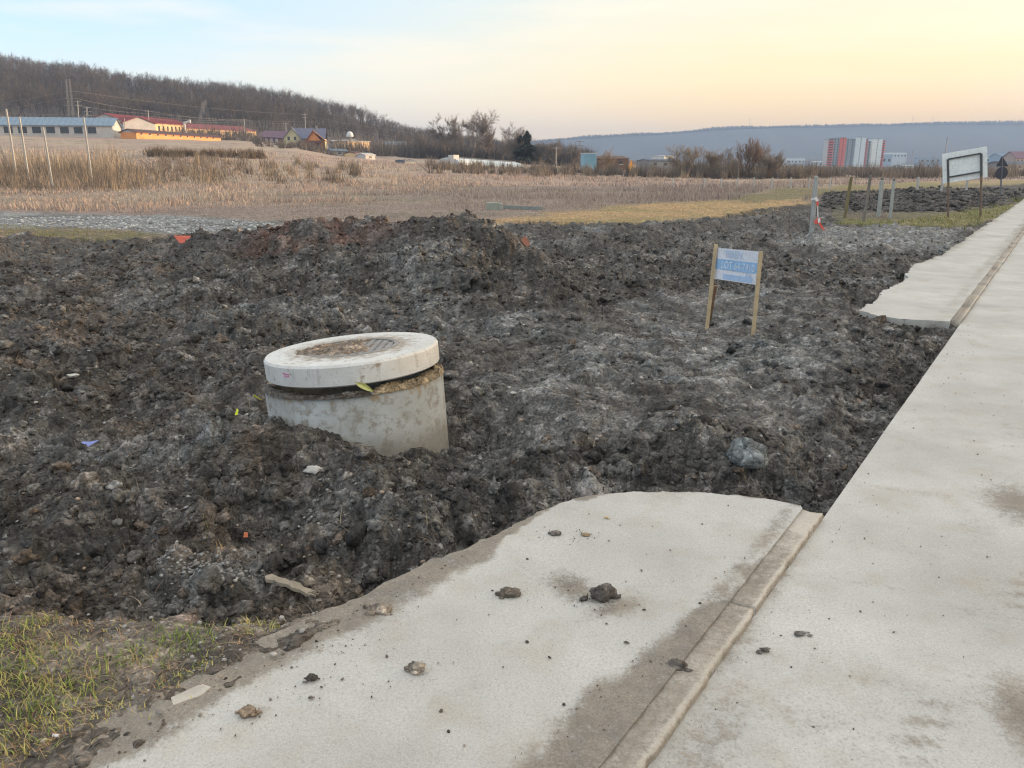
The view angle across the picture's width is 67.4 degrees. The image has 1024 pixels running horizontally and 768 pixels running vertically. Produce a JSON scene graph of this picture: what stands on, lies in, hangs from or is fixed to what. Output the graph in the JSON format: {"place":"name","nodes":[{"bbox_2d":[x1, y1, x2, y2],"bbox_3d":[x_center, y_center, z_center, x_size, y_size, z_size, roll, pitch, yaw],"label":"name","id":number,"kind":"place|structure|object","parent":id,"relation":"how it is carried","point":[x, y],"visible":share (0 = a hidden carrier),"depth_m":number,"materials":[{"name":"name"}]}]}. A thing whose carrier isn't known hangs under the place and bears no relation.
{"place":"outdoors","nodes":[
{"label":"outdoors","id":0,"kind":"place"},
{"bbox_2d":[7,491,801,767],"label":"pavement","id":1,"kind":"structure","parent":0,"point":[494,714],"depth_m":2.55,"materials":[{"name":"concrete"}]},
{"bbox_2d":[235,704,261,717],"bbox_3d":[-0.783,0.969,2.279,0.084,0.023,0.042,0,16,0],"label":"soil clod","id":2,"kind":"object","parent":1,"relation":"on","point":[247,710],"visible":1,"depth_m":2.27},
{"bbox_2d":[302,673,319,682],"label":"soil clod","id":3,"kind":"object","parent":1,"relation":"on","point":[311,677],"visible":1,"depth_m":2.43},
{"bbox_2d":[363,602,392,615],"bbox_3d":[-0.491,0.814,2.804,0.119,0.034,0.070,0,16,0],"label":"soil clod","id":4,"kind":"object","parent":1,"relation":"on","point":[380,608],"visible":1,"depth_m":2.79,"materials":[{"name":"soil"}]},
{"bbox_2d":[404,660,425,674],"bbox_3d":[-0.314,0.909,2.472,0.078,0.033,0.039,7,17,22],"label":"soil clod","id":5,"kind":"object","parent":1,"relation":"on","point":[416,667],"visible":1,"depth_m":2.46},
{"bbox_2d":[495,586,520,598],"bbox_3d":[-0.012,0.786,2.912,0.104,0.030,0.054,-4,16,-13],"label":"soil clod","id":6,"kind":"object","parent":1,"relation":"on","point":[506,592],"visible":1,"depth_m":2.90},
{"bbox_2d":[548,530,560,535],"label":"soil clod","id":7,"kind":"object","parent":1,"relation":"on","point":[554,532],"visible":1,"depth_m":3.38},
{"bbox_2d":[580,583,620,602],"bbox_3d":[0.332,0.778,2.881,0.157,0.061,0.063,-5,16,-16],"label":"soil clod","id":8,"kind":"object","parent":1,"relation":"on","point":[604,593],"visible":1,"depth_m":2.87,"materials":[{"name":"soil"}]},
{"bbox_2d":[668,658,692,671],"bbox_3d":[0.538,0.912,2.510,0.104,0.022,0.058,3,16,9],"label":"soil clod","id":9,"kind":"object","parent":1,"relation":"on","point":[678,664],"visible":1,"depth_m":2.50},
{"bbox_2d":[0,74,1023,767],"bbox_3d":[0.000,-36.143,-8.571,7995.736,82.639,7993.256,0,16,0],"label":"ground","id":10,"kind":"structure","parent":0,"point":[504,416],"depth_m":6.33,"materials":[{"name":"soil"}]},
{"bbox_2d":[5,109,16,170],"bbox_3d":[-38.569,-18.190,59.287,0.183,5.729,0.098,0,16,0],"label":"concrete post","id":11,"kind":"object","parent":10,"relation":"on","point":[10,136],"visible":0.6,"depth_m":59.09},
{"bbox_2d":[18,117,29,178],"bbox_3d":[-34.622,-16.314,54.622,0.150,5.099,0.091,0,16,0],"label":"concrete post","id":12,"kind":"object","parent":10,"relation":"on","point":[23,144],"visible":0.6,"depth_m":54.42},
{"bbox_2d":[42,127,53,186],"bbox_3d":[-28.961,-13.801,48.058,0.128,4.274,0.077,0,16,0],"label":"concrete post","id":13,"kind":"object","parent":10,"relation":"on","point":[47,156],"visible":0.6,"depth_m":47.94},
{"bbox_2d":[0,117,122,137],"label":"long hall","id":14,"kind":"structure","parent":10,"relation":"on","point":[74,127],"depth_m":187.93,"materials":[{"name":"white paint"}]},
{"bbox_2d":[32,127,41,133],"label":"window","id":15,"kind":"structure","parent":14,"relation":"in","point":[36,130],"depth_m":186.05,"materials":[{"name":"grey glass"}]},
{"bbox_2d":[46,127,55,133],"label":"window","id":16,"kind":"structure","parent":14,"relation":"in","point":[50,130],"depth_m":186.78,"materials":[{"name":"grey glass"}]},
{"bbox_2d":[60,127,69,133],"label":"window","id":17,"kind":"structure","parent":14,"relation":"in","point":[63,130],"depth_m":187.51,"materials":[{"name":"grey glass"}]},
{"bbox_2d":[74,127,82,133],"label":"window","id":18,"kind":"structure","parent":14,"relation":"in","point":[77,130],"depth_m":188.25,"materials":[{"name":"grey glass"}]},
{"bbox_2d":[87,127,96,133],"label":"window","id":19,"kind":"structure","parent":14,"relation":"in","point":[91,130],"depth_m":188.94,"materials":[{"name":"grey glass"}]},
{"bbox_2d":[64,79,74,116],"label":"lattice pylon","id":20,"kind":"object","parent":10,"relation":"on","point":[71,91],"visible":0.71,"depth_m":202.13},
{"bbox_2d":[83,117,92,181],"bbox_3d":[-29.580,-15.973,53.679,0.123,5.123,0.084,0,16,0],"label":"concrete post","id":21,"kind":"object","parent":10,"relation":"on","point":[87,146],"visible":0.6,"depth_m":53.47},
{"bbox_2d":[120,116,156,130],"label":"gable annex","id":22,"kind":"object","parent":10,"relation":"on","point":[137,122],"visible":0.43,"depth_m":205.43,"materials":[{"name":"white paint"}]},
{"bbox_2d":[92,113,187,131],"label":"red roofed hall","id":23,"kind":"structure","parent":10,"relation":"on","point":[168,124],"depth_m":244.79,"materials":[{"name":"clear tile"}]},
{"bbox_2d":[132,152,176,177],"bbox_3d":[-27.704,-16.799,59.530,3.056,2.379,2.553,1,16,3],"label":"bare shrub","id":24,"kind":"object","parent":10,"relation":"on","point":[153,169],"visible":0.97,"depth_m":59.38,"materials":[{"name":"brown plant"}]},
{"bbox_2d":[118,129,221,140],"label":"orange shed","id":25,"kind":"structure","parent":10,"relation":"on","point":[137,134],"depth_m":203.58,"materials":[{"name":"clear paint"}]},
{"bbox_2d":[169,159,195,175],"bbox_3d":[-27.261,-17.884,63.609,2.397,1.936,2.256,10,19,32],"label":"bare shrub","id":26,"kind":"object","parent":10,"relation":"on","point":[182,167],"visible":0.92,"depth_m":63.43,"materials":[{"name":"brown plant"}]},
{"bbox_2d":[174,236,190,242],"bbox_3d":[-5.475,-2.401,12.788,0.300,0.132,0.022,0,16,0],"label":"orange marker","id":27,"kind":"object","parent":10,"relation":"on","point":[181,239],"visible":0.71,"depth_m":12.78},
{"bbox_2d":[171,684,210,704],"bbox_3d":[-0.989,0.972,2.370,0.118,0.040,0.054,-15,21,-42],"label":"concrete chip","id":28,"kind":"object","parent":10,"relation":"on","point":[195,691],"visible":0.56,"depth_m":2.36,"materials":[{"name":"concrete"}]},
{"bbox_2d":[192,155,217,176],"bbox_3d":[-24.296,-17.361,61.437,2.096,2.293,1.452,11,19,35],"label":"bare shrub","id":29,"kind":"object","parent":10,"relation":"on","point":[207,169],"visible":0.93,"depth_m":61.44,"materials":[{"name":"brown plant"}]},
{"bbox_2d":[186,123,256,137],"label":"red roofed hall","id":30,"kind":"structure","parent":10,"relation":"on","point":[191,126],"depth_m":295.43,"materials":[{"name":"clear tile"}]},
{"bbox_2d":[259,131,287,142],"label":"purple roofed house","id":31,"kind":"structure","parent":10,"relation":"on","point":[273,136],"depth_m":283.44,"materials":[{"name":"tile"}]},
{"bbox_2d":[265,574,317,596],"bbox_3d":[-0.915,0.837,3.186,0.240,0.058,0.048,5,16,16],"label":"wood plank","id":32,"kind":"object","parent":10,"relation":"on","point":[295,586],"visible":1,"depth_m":3.17,"materials":[{"name":"wood"}]},
{"bbox_2d":[0,52,595,155],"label":"woodland","id":33,"kind":"object","parent":10,"relation":"on","point":[237,97],"visible":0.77,"depth_m":420.17,"materials":[{"name":"plant"}]},
{"bbox_2d":[281,125,330,149],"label":"yellow house","id":34,"kind":"structure","parent":10,"relation":"on","point":[316,135],"depth_m":249.39,"materials":[{"name":"blue stone"}]},
{"bbox_2d":[303,465,322,474],"bbox_3d":[-1.089,0.464,4.196,0.118,0.042,0.072,0,16,0],"label":"white stone","id":35,"kind":"object","parent":10,"relation":"on","point":[315,469],"visible":1,"depth_m":4.18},
{"bbox_2d":[326,148,347,155],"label":"dark shed","id":36,"kind":"structure","parent":10,"relation":"on","point":[339,152],"depth_m":183.03,"materials":[{"name":"grey metal"}]},
{"bbox_2d":[333,140,370,149],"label":"cream house","id":37,"kind":"structure","parent":10,"relation":"on","point":[367,142],"depth_m":245.76,"materials":[{"name":"beige paint"}]},
{"bbox_2d":[343,151,360,157],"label":"garden shed","id":38,"kind":"structure","parent":10,"relation":"on","point":[350,154],"depth_m":163.57,"materials":[{"name":"beige wood"}]},
{"bbox_2d":[262,362,448,456],"bbox_3d":[-0.994,0.312,5.065,1.149,0.839,1.149,-3,13,1],"label":"manhole ring","id":39,"kind":"object","parent":10,"relation":"on","point":[395,417],"visible":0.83,"depth_m":4.57,"materials":[{"name":"concrete"}]},
{"bbox_2d":[264,332,438,388],"bbox_3d":[-1.015,-0.171,4.917,1.092,0.137,1.092,-4,14,1],"label":"concrete cover","id":40,"kind":"object","parent":39,"relation":"on","point":[386,356],"visible":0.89,"depth_m":4.55,"materials":[{"name":"concrete"},{"name":"soil"},{"name":"cast iron"}]},
{"bbox_2d":[295,338,376,355],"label":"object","id":41,"kind":"structure","parent":40,"relation":"on","point":[350,347],"depth_m":4.83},
{"bbox_2d":[356,382,372,391],"bbox_3d":[-0.842,0.017,4.383,0.101,0.055,0.015,0,16,0],"label":"yellow leaf","id":42,"kind":"object","parent":39,"relation":"attached to","point":[363,386],"visible":1,"depth_m":4.38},
{"bbox_2d":[355,153,374,159],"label":"white shed","id":43,"kind":"structure","parent":10,"relation":"on","point":[366,155],"depth_m":162.03,"materials":[{"name":"clear paint"}]},
{"bbox_2d":[381,141,405,146],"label":"dark roofed house","id":44,"kind":"structure","parent":10,"relation":"on","point":[392,142],"depth_m":270.03,"materials":[{"name":"grey"}]},
{"bbox_2d":[395,159,416,163],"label":"sheet stack","id":45,"kind":"object","parent":10,"relation":"on","point":[409,161],"visible":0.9,"depth_m":125.61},
{"bbox_2d":[411,128,426,150],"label":"bare tree","id":46,"kind":"object","parent":10,"relation":"on","point":[421,139],"visible":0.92,"depth_m":217.92,"materials":[{"name":"brown plant"}]},
{"bbox_2d":[417,153,441,172],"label":"bare shrub","id":47,"kind":"object","parent":10,"relation":"on","point":[428,161],"visible":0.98,"depth_m":86.36,"materials":[{"name":"brown plant"}]},
{"bbox_2d":[0,338,890,621],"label":"soil clods","id":48,"kind":"object","parent":10,"relation":"on","point":[206,580],"visible":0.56,"depth_m":4.20,"materials":[{"name":"soil"}]},
{"bbox_2d":[425,113,466,157],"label":"bare tree","id":49,"kind":"object","parent":10,"relation":"on","point":[443,139],"visible":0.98,"depth_m":206.31,"materials":[{"name":"brown plant"}]},
{"bbox_2d":[0,215,904,744],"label":"pebbles","id":50,"kind":"object","parent":10,"relation":"on","point":[128,223],"visible":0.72,"depth_m":8.18,"materials":[{"name":"stone"}]},
{"bbox_2d":[452,128,463,154],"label":"bare tree","id":51,"kind":"object","parent":10,"relation":"on","point":[459,135],"visible":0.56,"depth_m":215.52,"materials":[{"name":"brown plant"}]},
{"bbox_2d":[0,320,929,626],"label":"soil clods","id":52,"kind":"object","parent":10,"relation":"on","point":[352,537],"visible":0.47,"depth_m":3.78,"materials":[{"name":"soil"}]},
{"bbox_2d":[0,213,933,767],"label":"grass","id":53,"kind":"structure","parent":10,"relation":"on","point":[32,657],"depth_m":2.50,"materials":[{"name":"plant"}]},
{"bbox_2d":[0,212,947,421],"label":"soil clods","id":54,"kind":"object","parent":10,"relation":"on","point":[137,325],"visible":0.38,"depth_m":8.29,"materials":[{"name":"soil"}]},
{"bbox_2d":[0,211,953,627],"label":"soil clods","id":55,"kind":"object","parent":10,"relation":"on","point":[262,609],"visible":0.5,"depth_m":4.05,"materials":[{"name":"soil"}]},
{"bbox_2d":[437,155,521,166],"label":"polytunnel","id":56,"kind":"structure","parent":10,"relation":"on","point":[456,157],"depth_m":149.18,"materials":[{"name":"plastic"}]},
{"bbox_2d":[461,109,499,157],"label":"bare tree","id":57,"kind":"object","parent":10,"relation":"on","point":[483,127],"visible":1,"depth_m":202.43,"materials":[{"name":"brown plant"}]},
{"bbox_2d":[0,209,979,319],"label":"soil clods","id":58,"kind":"object","parent":10,"relation":"on","point":[296,282],"visible":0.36,"depth_m":11.37,"materials":[{"name":"soil"}]},
{"bbox_2d":[486,202,502,209],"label":"concrete block","id":59,"kind":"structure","parent":10,"relation":"on","point":[494,206],"depth_m":29.27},
{"bbox_2d":[0,148,1023,242],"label":"dry grass","id":60,"kind":"structure","parent":10,"relation":"on","point":[680,194],"depth_m":44.98,"materials":[{"name":"plant"}]},
{"bbox_2d":[0,112,1023,191],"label":"thicket","id":61,"kind":"object","parent":10,"relation":"on","point":[73,166],"visible":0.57,"depth_m":100.31,"materials":[{"name":"plant"}]},
{"bbox_2d":[500,132,523,160],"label":"bare tree","id":62,"kind":"object","parent":10,"relation":"on","point":[513,145],"visible":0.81,"depth_m":195.43,"materials":[{"name":"brown plant"}]},
{"bbox_2d":[500,122,534,158],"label":"bare tree","id":63,"kind":"object","parent":10,"relation":"on","point":[519,132],"visible":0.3,"depth_m":200.86,"materials":[{"name":"brown plant"}]},
{"bbox_2d":[509,135,528,163],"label":"conifer","id":64,"kind":"object","parent":10,"relation":"on","point":[518,153],"visible":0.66,"depth_m":193.40,"materials":[{"name":"green plant"}]},
{"bbox_2d":[503,205,542,209],"bbox_3d":[0.420,-6.831,29.765,1.784,0.160,0.101,10,19,33],"label":"long board","id":65,"kind":"object","parent":10,"relation":"on","point":[522,207],"visible":1,"depth_m":29.71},
{"bbox_2d":[510,131,540,164],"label":"conifer","id":66,"kind":"object","parent":10,"relation":"on","point":[527,154],"visible":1,"depth_m":190.38,"materials":[{"name":"green plant"}]},
{"bbox_2d":[530,140,544,161],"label":"bare tree","id":67,"kind":"object","parent":10,"relation":"on","point":[539,152],"visible":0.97,"depth_m":191.47,"materials":[{"name":"brown plant"}]},
{"bbox_2d":[539,140,562,164],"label":"bare tree","id":68,"kind":"object","parent":10,"relation":"on","point":[551,148],"visible":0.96,"depth_m":191.15,"materials":[{"name":"brown plant"}]},
{"bbox_2d":[566,143,582,164],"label":"bare tree","id":69,"kind":"object","parent":10,"relation":"on","point":[574,155],"visible":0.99,"depth_m":186.79,"materials":[{"name":"brown plant"}]},
{"bbox_2d":[580,153,596,169],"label":"container","id":70,"kind":"object","parent":10,"relation":"on","point":[587,158],"visible":0.69,"depth_m":153.72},
{"bbox_2d":[598,146,617,169],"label":"bare tree","id":71,"kind":"object","parent":10,"relation":"on","point":[605,161],"visible":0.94,"depth_m":114.72,"materials":[{"name":"brown plant"}]},
{"bbox_2d":[596,156,629,169],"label":"brown barn","id":72,"kind":"structure","parent":10,"relation":"on","point":[622,159],"depth_m":159.90,"materials":[{"name":"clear glass"}]},
{"bbox_2d":[636,159,681,170],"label":"grey depot","id":73,"kind":"structure","parent":10,"relation":"on","point":[654,161],"depth_m":169.37,"materials":[{"name":"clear glass"}]},
{"bbox_2d":[651,155,673,158],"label":"light blue block","id":74,"kind":"structure","parent":10,"relation":"on","point":[658,157],"depth_m":232.41,"materials":[{"name":"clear glass"}]},
{"bbox_2d":[663,144,705,169],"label":"bare tree","id":75,"kind":"object","parent":10,"relation":"on","point":[695,155],"visible":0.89,"depth_m":109.34,"materials":[{"name":"brown plant"}]},
{"bbox_2d":[600,510,822,767],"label":"kerb","id":76,"kind":"structure","parent":10,"relation":"on","point":[646,738],"depth_m":2.56,"materials":[{"name":"concrete"}]},
{"bbox_2d":[701,147,727,176],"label":"bare tree","id":77,"kind":"object","parent":10,"relation":"on","point":[709,155],"visible":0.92,"depth_m":107.21,"materials":[{"name":"brown plant"}]},
{"bbox_2d":[718,147,744,171],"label":"bare tree","id":78,"kind":"object","parent":10,"relation":"on","point":[729,154],"visible":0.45,"depth_m":110.86,"materials":[{"name":"brown plant"}]},
{"bbox_2d":[705,244,762,334],"bbox_3d":[2.238,-0.937,8.021,0.206,0.994,0.986,-4,16,-13],"label":"plot sign","id":79,"kind":"object","parent":10,"relation":"on","point":[740,266],"visible":0.94,"depth_m":7.86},
{"bbox_2d":[724,437,768,468],"bbox_3d":[1.290,0.369,4.184,0.243,0.173,0.114,0,16,0],"label":"grey boulder","id":80,"kind":"object","parent":10,"relation":"on","point":[747,453],"visible":0.94,"depth_m":4.15,"materials":[{"name":"stone"}]},
{"bbox_2d":[735,136,766,175],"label":"willow tree","id":81,"kind":"object","parent":10,"relation":"on","point":[750,149],"visible":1,"depth_m":103.20,"materials":[{"name":"brown plant"}]},
{"bbox_2d":[751,144,786,171],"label":"bare tree","id":82,"kind":"object","parent":10,"relation":"on","point":[768,154],"visible":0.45,"depth_m":107.24,"materials":[{"name":"brown plant"}]},
{"bbox_2d":[759,154,785,174],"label":"bare tree","id":83,"kind":"object","parent":10,"relation":"on","point":[772,164],"visible":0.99,"depth_m":103.63,"materials":[{"name":"brown plant"}]},
{"bbox_2d":[784,159,805,164],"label":"city block","id":84,"kind":"structure","parent":10,"relation":"on","point":[796,161],"depth_m":1248.70,"materials":[{"name":"white glass"}]},
{"bbox_2d":[809,176,817,232],"bbox_3d":[7.906,-4.564,20.148,0.141,1.732,0.089,0,16,0],"label":"fence post","id":85,"kind":"object","parent":10,"relation":"on","point":[813,204],"visible":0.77,"depth_m":20.08,"materials":[{"name":"grey concrete"}]},
{"bbox_2d":[811,197,823,229],"bbox_3d":[7.977,-4.460,20.085,0.191,0.836,0.424,-13,20,-39],"label":"barrier tape","id":86,"kind":"object","parent":85,"relation":"hanging from","point":[817,219],"visible":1,"depth_m":20.07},
{"bbox_2d":[821,137,868,166],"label":"apartment tower","id":87,"kind":"structure","parent":10,"relation":"on","point":[844,151],"depth_m":766.61,"materials":[{"name":"multicoloured glass"}]},
{"bbox_2d":[843,177,852,217],"bbox_3d":[10.773,-5.816,24.701,0.165,1.651,0.072,0,16,0],"label":"fence post","id":88,"kind":"object","parent":10,"relation":"on","point":[847,198],"visible":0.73,"depth_m":24.63,"materials":[{"name":"brown wood"}]},
{"bbox_2d":[862,175,871,220],"bbox_3d":[10.740,-5.447,23.294,0.125,1.717,0.064,0,16,0],"label":"fence post","id":89,"kind":"object","parent":10,"relation":"on","point":[867,198],"visible":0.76,"depth_m":23.22,"materials":[{"name":"grey wood"}]},
{"bbox_2d":[865,139,885,166],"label":"apartment tower","id":90,"kind":"structure","parent":10,"relation":"on","point":[875,149],"depth_m":781.35,"materials":[{"name":"white concrete"}]},
{"bbox_2d":[876,177,883,216],"bbox_3d":[12.199,-6.017,25.469,0.165,1.614,0.098,0,16,0],"label":"fence post","id":91,"kind":"object","parent":10,"relation":"on","point":[880,196],"visible":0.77,"depth_m":25.38,"materials":[{"name":"grey concrete"}]},
{"bbox_2d":[882,154,891,166],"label":"city block","id":92,"kind":"structure","parent":10,"relation":"on","point":[887,160],"depth_m":960.49,"materials":[{"name":"white glass"}]},
{"bbox_2d":[888,178,895,217],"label":"fence post","id":93,"kind":"object","parent":10,"relation":"on","point":[892,199],"visible":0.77,"depth_m":24.64,"materials":[{"name":"grey concrete"}]},
{"bbox_2d":[884,153,906,166],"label":"hall","id":94,"kind":"structure","parent":10,"relation":"on","point":[900,158],"depth_m":1247.43,"materials":[{"name":"white glass"}]},
{"bbox_2d":[819,185,1023,212],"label":"soil clods","id":95,"kind":"object","parent":10,"relation":"on","point":[859,204],"visible":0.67,"depth_m":36.11,"materials":[{"name":"soil"}]},
{"bbox_2d":[914,158,940,166],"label":"city block","id":96,"kind":"structure","parent":10,"relation":"on","point":[922,159],"depth_m":864.49,"materials":[{"name":"grey glass"}]},
{"bbox_2d":[942,146,987,217],"bbox_3d":[14.647,-6.343,25.017,1.447,2.664,0.202,6,17,20],"label":"billboard","id":97,"kind":"object","parent":10,"relation":"on","point":[968,164],"visible":0.9,"depth_m":24.83},
{"bbox_2d":[950,227,1023,327],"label":"kerb","id":98,"kind":"structure","parent":10,"relation":"on","point":[959,317],"depth_m":10.38,"materials":[{"name":"concrete"}]},
{"bbox_2d":[989,153,1006,161],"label":"house","id":99,"kind":"structure","parent":10,"relation":"on","point":[995,157],"depth_m":503.27,"materials":[{"name":"blue glass"}]},
{"bbox_2d":[995,157,1007,194],"bbox_3d":[27.647,-11.766,43.479,0.722,2.092,0.089,0,16,0],"label":"road sign","id":100,"kind":"object","parent":10,"relation":"on","point":[1001,173],"visible":1,"depth_m":43.37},
{"bbox_2d":[987,161,1023,170],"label":"grey barn","id":101,"kind":"structure","parent":10,"relation":"on","point":[1009,162],"depth_m":234.37,"materials":[{"name":"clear glass"}]},
{"bbox_2d":[1000,151,1023,160],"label":"peach house","id":102,"kind":"structure","parent":10,"relation":"on","point":[1014,155],"depth_m":405.93,"materials":[{"name":"pink tile"}]},
{"bbox_2d":[0,0,1023,144],"label":"sky","id":103,"kind":"structure","parent":0,"point":[551,69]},
{"bbox_2d":[531,125,1023,165],"bbox_3d":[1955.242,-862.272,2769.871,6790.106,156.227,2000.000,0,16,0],"label":"hills","id":104,"kind":"structure","parent":0,"point":[923,141],"depth_m":2480.42,"materials":[{"name":"plant"}]},
{"bbox_2d":[531,119,1023,142],"bbox_3d":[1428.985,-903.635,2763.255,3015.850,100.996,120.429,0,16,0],"label":"ridge wood","id":105,"kind":"object","parent":104,"relation":"on","point":[1008,122],"visible":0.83,"depth_m":2722.51,"materials":[{"name":"plant"}]},
{"bbox_2d":[647,234,1023,767],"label":"road","id":106,"kind":"structure","parent":0,"point":[956,710],"depth_m":2.87,"materials":[{"name":"concrete"}]},
{"bbox_2d":[104,320,1021,767],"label":"soil crumbs","id":107,"kind":"object","parent":106,"relation":"on","point":[526,640],"visible":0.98,"depth_m":2.57,"materials":[{"name":"soil"}]},
{"bbox_2d":[756,647,770,652],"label":"soil clod","id":108,"kind":"object","parent":106,"relation":"on","point":[765,649],"visible":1,"depth_m":2.62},
{"bbox_2d":[794,631,812,635],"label":"soil clod","id":109,"kind":"object","parent":106,"relation":"on","point":[798,633],"visible":1,"depth_m":2.72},
{"bbox_2d":[858,199,1023,329],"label":"pavement","id":110,"kind":"structure","parent":0,"point":[935,291],"depth_m":10.99,"materials":[{"name":"concrete"}]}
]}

